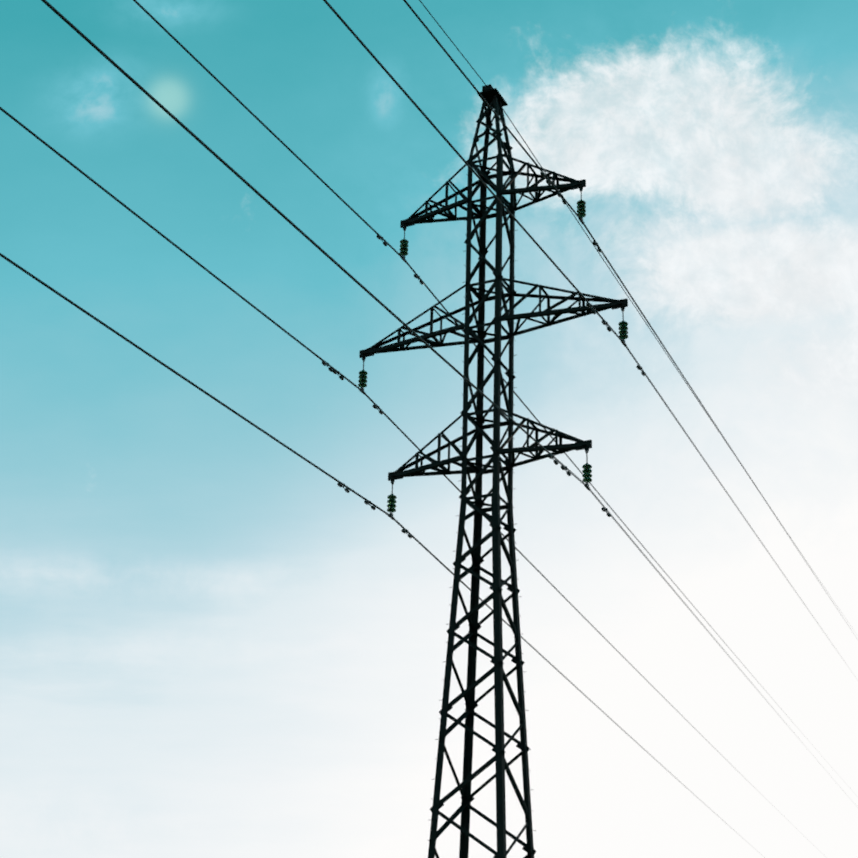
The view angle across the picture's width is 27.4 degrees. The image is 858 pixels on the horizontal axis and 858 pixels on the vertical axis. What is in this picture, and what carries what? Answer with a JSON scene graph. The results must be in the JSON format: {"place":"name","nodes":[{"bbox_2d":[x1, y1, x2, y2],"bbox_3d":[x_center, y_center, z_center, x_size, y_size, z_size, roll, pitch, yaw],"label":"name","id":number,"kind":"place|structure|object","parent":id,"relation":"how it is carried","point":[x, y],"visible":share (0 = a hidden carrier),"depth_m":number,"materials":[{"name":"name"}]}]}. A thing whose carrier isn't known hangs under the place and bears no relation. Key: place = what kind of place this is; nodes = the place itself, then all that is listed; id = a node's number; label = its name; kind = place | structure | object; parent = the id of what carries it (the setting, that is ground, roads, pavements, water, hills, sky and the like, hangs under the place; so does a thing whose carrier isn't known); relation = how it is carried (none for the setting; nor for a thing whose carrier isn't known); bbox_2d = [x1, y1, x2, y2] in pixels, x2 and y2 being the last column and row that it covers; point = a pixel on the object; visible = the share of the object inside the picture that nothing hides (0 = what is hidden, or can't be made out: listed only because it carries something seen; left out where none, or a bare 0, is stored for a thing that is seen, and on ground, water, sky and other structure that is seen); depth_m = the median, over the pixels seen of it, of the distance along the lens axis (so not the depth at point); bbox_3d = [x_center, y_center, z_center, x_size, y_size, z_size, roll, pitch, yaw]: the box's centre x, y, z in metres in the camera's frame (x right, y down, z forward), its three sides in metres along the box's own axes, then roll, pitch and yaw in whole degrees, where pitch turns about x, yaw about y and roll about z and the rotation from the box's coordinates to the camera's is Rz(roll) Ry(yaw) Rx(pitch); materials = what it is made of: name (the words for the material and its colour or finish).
{"place":"outdoors","nodes":[
{"label":"outdoors","id":0,"kind":"place"},
{"bbox_2d":[0,0,857,857],"label":"sky","id":1,"kind":"structure","parent":0,"point":[212,646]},
{"label":"ground","id":2,"kind":"structure","parent":0,"visible":0},
{"bbox_2d":[359,84,627,857],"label":"pylon","id":3,"kind":"object","parent":2,"relation":"on","point":[493,97],"visible":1,"depth_m":42.27,"materials":[{"name":"metal"}]},
{"bbox_2d":[322,172,645,537],"bbox_3d":[1.226,-2.082,42.910,7.063,8.413,4.283,-10,-27,23],"label":"line hardware","id":4,"kind":"object","parent":3,"relation":"attached to","point":[568,473],"visible":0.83,"depth_m":42.67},
{"bbox_2d":[0,0,844,845],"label":"conductors","id":5,"kind":"object","parent":4,"relation":"hanging from","point":[92,44],"visible":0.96,"depth_m":36.62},
{"bbox_2d":[358,200,627,512],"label":"insulator discs","id":6,"kind":"object","parent":3,"relation":"attached to","point":[621,336],"visible":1,"depth_m":42.91,"materials":[{"name":"green glass"}]},
{"bbox_2d":[419,0,841,612],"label":"earth wire","id":7,"kind":"object","parent":3,"relation":"attached to","point":[577,220],"visible":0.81,"depth_m":51.99,"materials":[{"name":"grey metal"}]}
]}

